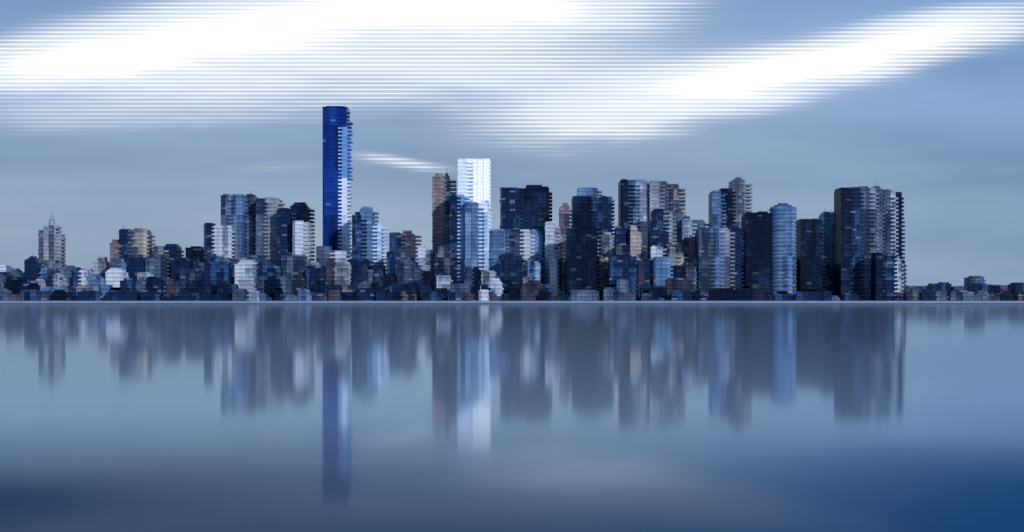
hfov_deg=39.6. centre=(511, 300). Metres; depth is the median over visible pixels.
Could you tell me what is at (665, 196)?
office tower
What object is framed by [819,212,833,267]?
office tower
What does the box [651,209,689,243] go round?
apartment tower
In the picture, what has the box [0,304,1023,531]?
water
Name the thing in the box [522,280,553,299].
building
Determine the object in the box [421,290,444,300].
waterfront building
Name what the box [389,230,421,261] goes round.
office building
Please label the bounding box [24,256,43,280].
building
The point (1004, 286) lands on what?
hills
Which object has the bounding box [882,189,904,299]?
dark office tower
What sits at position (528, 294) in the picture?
waterfront building
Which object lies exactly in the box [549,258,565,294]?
building
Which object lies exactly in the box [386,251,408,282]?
building
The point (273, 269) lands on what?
building
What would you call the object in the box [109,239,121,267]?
apartment tower
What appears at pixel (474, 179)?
white skyscraper
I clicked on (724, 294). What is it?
waterfront building
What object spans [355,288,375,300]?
waterfront building
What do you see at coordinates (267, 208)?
office tower
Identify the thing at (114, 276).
building
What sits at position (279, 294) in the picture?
waterfront building
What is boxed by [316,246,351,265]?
office building
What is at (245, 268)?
building
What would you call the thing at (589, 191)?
office building
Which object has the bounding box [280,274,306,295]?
building
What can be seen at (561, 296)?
waterfront building
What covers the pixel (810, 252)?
dark office tower
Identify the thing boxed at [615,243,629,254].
apartment building
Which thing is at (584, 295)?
waterfront building
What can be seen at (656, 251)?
apartment building
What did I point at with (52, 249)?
stone tower
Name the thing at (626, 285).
building
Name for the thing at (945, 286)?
building
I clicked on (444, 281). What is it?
building
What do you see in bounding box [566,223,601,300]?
glass office tower
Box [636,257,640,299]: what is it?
apartment building
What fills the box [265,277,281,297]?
building
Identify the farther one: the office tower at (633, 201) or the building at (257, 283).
the office tower at (633, 201)
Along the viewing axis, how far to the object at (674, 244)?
2295.71 m
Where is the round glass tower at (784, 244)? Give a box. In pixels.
[769,203,796,294]
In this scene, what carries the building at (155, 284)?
on the ground
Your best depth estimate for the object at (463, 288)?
2187.59 m
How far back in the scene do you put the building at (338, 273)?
2230.62 m
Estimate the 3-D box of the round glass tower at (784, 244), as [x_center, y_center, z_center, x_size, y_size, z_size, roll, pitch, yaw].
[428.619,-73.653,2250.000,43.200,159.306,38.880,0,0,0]
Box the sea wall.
[0,301,1023,303]
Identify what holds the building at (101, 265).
on the ground
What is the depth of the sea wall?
2157.00 m
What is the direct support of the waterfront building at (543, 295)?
on the water
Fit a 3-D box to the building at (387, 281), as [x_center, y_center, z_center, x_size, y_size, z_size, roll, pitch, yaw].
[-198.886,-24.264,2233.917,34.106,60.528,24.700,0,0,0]
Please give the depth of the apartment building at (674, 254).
2263.64 m
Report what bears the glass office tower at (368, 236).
on the ground
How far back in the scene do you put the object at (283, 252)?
2285.66 m
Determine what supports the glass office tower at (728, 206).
on the ground
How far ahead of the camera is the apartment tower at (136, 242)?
2339.70 m
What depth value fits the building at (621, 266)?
2222.32 m
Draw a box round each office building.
[152,244,183,276]
[185,246,205,268]
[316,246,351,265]
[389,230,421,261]
[544,222,565,286]
[577,187,601,196]
[871,253,903,300]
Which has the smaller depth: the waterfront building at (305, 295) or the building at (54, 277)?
the waterfront building at (305, 295)
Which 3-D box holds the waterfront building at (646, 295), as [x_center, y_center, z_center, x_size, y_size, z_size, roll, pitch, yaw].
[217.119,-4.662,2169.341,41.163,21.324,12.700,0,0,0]
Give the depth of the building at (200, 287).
2188.20 m
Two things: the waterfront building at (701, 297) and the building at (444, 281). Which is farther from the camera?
the building at (444, 281)
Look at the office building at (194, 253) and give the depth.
2328.00 m
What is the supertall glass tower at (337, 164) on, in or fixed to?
on the ground
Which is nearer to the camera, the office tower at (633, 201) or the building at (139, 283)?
the building at (139, 283)
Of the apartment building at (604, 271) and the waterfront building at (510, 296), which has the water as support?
the waterfront building at (510, 296)
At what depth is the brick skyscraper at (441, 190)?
2383.00 m
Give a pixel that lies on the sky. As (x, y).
(114, 114)
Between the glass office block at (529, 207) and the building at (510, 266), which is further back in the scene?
the glass office block at (529, 207)
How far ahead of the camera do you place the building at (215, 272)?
2221.01 m
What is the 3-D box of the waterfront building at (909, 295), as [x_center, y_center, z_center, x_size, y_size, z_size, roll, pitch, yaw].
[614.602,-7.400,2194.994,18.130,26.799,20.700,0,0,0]
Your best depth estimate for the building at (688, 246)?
2284.56 m
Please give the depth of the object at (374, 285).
2188.07 m
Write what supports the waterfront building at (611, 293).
on the water
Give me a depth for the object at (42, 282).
2253.53 m
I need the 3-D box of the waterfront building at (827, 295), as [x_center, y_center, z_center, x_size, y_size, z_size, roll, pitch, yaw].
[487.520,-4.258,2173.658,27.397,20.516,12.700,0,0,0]
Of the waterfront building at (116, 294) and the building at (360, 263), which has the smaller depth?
the waterfront building at (116, 294)
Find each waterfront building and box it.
[0,288,20,300]
[21,289,52,300]
[52,290,78,300]
[78,291,103,300]
[106,288,140,300]
[141,287,155,300]
[155,294,169,300]
[170,293,199,300]
[199,293,232,300]
[232,289,259,300]
[259,293,273,300]
[274,288,298,300]
[298,289,328,300]
[328,290,355,300]
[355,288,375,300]
[376,289,402,300]
[400,291,416,300]
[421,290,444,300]
[447,289,478,300]
[478,290,498,300]
[501,291,519,300]
[520,288,539,300]
[538,290,558,300]
[557,290,569,300]
[570,290,599,300]
[603,283,635,300]
[641,290,667,300]
[671,287,694,300]
[694,290,708,300]
[709,288,742,300]
[742,286,763,300]
[768,291,795,300]
[795,290,822,300]
[821,291,840,300]
[842,291,860,300]
[903,288,917,300]
[919,290,948,300]
[947,290,974,300]
[974,288,999,300]
[996,291,1015,300]
[1015,291,1023,300]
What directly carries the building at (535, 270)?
on the ground
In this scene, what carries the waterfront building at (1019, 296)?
on the water
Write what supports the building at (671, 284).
on the ground
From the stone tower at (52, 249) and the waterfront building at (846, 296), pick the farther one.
the stone tower at (52, 249)
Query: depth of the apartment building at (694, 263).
2259.80 m
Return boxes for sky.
[0,0,1023,285]
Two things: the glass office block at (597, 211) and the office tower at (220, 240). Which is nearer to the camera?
the office tower at (220, 240)
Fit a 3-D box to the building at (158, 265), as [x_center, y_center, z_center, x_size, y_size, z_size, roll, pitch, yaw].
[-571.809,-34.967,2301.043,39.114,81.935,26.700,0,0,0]
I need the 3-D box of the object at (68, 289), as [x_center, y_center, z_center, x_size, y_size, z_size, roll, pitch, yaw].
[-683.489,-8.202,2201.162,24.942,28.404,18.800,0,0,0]
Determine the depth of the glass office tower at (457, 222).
2338.00 m
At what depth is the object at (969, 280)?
2678.00 m
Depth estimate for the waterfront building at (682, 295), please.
2168.59 m
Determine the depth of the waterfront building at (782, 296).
2173.98 m
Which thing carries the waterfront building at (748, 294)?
on the water
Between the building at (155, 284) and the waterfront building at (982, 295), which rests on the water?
the waterfront building at (982, 295)
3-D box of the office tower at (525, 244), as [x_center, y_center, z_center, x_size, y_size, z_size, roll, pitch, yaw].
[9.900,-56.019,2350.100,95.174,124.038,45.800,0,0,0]
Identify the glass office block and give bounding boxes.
[499,185,551,283]
[571,196,614,253]
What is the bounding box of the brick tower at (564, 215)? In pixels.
[559,203,572,291]
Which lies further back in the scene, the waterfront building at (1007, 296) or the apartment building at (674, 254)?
the apartment building at (674, 254)
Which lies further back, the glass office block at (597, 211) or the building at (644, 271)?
the glass office block at (597, 211)
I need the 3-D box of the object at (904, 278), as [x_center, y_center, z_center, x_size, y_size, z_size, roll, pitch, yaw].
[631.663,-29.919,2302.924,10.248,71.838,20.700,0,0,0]
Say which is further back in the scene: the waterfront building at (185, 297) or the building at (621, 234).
the building at (621, 234)
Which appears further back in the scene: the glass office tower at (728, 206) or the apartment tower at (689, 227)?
the glass office tower at (728, 206)
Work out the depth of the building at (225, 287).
2192.08 m
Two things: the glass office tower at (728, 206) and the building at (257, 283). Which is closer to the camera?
the building at (257, 283)
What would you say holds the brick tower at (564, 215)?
on the ground
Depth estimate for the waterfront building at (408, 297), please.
2167.34 m
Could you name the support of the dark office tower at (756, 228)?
on the ground
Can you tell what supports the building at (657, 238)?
on the ground
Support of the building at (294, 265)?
on the ground
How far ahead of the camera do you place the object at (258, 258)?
2287.23 m
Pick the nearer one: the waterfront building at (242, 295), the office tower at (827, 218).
the waterfront building at (242, 295)
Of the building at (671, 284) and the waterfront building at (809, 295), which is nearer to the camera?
the waterfront building at (809, 295)
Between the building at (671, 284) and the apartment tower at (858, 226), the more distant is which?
the apartment tower at (858, 226)
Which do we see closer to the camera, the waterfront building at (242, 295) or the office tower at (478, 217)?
the waterfront building at (242, 295)
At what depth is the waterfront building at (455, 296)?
2163.79 m
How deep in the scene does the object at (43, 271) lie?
2342.52 m
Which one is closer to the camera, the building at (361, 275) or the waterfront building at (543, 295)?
the waterfront building at (543, 295)
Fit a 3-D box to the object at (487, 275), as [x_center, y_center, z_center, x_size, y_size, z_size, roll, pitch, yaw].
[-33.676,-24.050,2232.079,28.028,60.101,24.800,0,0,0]
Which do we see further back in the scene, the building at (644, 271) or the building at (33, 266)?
the building at (33, 266)
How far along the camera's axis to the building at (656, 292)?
2190.51 m
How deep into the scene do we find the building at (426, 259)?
2295.05 m
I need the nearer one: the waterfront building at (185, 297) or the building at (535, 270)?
the waterfront building at (185, 297)
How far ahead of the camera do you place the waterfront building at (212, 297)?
2167.48 m
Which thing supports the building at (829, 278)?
on the ground
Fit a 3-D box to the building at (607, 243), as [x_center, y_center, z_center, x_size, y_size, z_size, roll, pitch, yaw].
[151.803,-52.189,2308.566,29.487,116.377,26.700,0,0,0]
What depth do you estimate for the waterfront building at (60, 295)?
2163.96 m
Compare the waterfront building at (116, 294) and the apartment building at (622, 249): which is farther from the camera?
the apartment building at (622, 249)
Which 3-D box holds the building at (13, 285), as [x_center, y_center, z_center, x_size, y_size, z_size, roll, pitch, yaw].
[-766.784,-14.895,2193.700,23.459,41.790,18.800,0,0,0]
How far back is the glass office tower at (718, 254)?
2239.70 m
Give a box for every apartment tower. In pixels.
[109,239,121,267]
[118,225,155,258]
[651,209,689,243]
[681,218,710,240]
[834,186,884,300]
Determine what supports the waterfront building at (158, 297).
on the water
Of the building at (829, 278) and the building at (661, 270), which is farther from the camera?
the building at (829, 278)
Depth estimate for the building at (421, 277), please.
2229.64 m
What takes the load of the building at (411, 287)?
on the ground
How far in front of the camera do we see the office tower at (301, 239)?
2343.00 m
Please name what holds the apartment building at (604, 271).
on the ground
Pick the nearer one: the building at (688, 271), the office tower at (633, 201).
the building at (688, 271)
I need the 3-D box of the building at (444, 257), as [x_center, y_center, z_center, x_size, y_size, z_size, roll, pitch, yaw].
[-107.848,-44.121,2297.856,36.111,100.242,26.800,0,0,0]
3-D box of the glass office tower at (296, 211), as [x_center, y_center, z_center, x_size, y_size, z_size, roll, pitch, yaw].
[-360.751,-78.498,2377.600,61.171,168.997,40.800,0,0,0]
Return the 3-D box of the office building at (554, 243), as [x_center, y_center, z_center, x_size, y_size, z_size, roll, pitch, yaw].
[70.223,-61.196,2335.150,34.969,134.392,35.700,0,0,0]
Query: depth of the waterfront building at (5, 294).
2173.02 m
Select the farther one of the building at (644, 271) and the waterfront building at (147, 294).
the building at (644, 271)
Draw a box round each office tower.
[203,223,236,261]
[220,191,257,261]
[255,197,284,259]
[276,202,314,260]
[292,221,312,262]
[352,207,388,271]
[449,193,469,283]
[464,200,491,283]
[489,228,544,279]
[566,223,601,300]
[618,179,648,259]
[648,180,685,229]
[695,222,744,299]
[709,174,752,227]
[741,211,771,300]
[796,219,825,292]
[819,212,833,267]
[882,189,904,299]
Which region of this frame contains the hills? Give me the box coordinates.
[923,284,1007,289]
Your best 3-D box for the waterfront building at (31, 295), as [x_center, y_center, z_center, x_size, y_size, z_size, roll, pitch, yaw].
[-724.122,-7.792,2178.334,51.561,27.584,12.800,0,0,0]
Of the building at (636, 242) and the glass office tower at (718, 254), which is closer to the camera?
the glass office tower at (718, 254)
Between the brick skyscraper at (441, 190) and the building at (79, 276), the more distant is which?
the brick skyscraper at (441, 190)
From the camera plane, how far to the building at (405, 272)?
2229.64 m
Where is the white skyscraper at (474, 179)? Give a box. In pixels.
[457,159,490,226]
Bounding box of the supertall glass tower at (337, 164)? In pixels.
[322,106,353,257]
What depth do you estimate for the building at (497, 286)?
2188.83 m
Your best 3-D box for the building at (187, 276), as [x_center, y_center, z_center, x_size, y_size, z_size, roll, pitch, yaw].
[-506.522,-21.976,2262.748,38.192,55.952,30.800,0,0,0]
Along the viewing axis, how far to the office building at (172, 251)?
2329.70 m
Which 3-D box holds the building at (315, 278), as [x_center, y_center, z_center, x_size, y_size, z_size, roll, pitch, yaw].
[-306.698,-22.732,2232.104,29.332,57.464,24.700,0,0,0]
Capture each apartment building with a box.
[597,257,607,300]
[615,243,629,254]
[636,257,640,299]
[650,246,666,258]
[667,247,688,266]
[684,260,696,287]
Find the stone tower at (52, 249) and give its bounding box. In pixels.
[38,213,65,270]
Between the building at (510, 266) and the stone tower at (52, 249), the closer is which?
the building at (510, 266)
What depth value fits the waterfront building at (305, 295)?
2167.42 m
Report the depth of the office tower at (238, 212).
2399.70 m
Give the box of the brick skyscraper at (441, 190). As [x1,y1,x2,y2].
[431,173,456,249]
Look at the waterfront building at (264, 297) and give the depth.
2171.54 m
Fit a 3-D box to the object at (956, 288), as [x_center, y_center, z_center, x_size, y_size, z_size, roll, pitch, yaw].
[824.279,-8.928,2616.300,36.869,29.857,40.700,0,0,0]

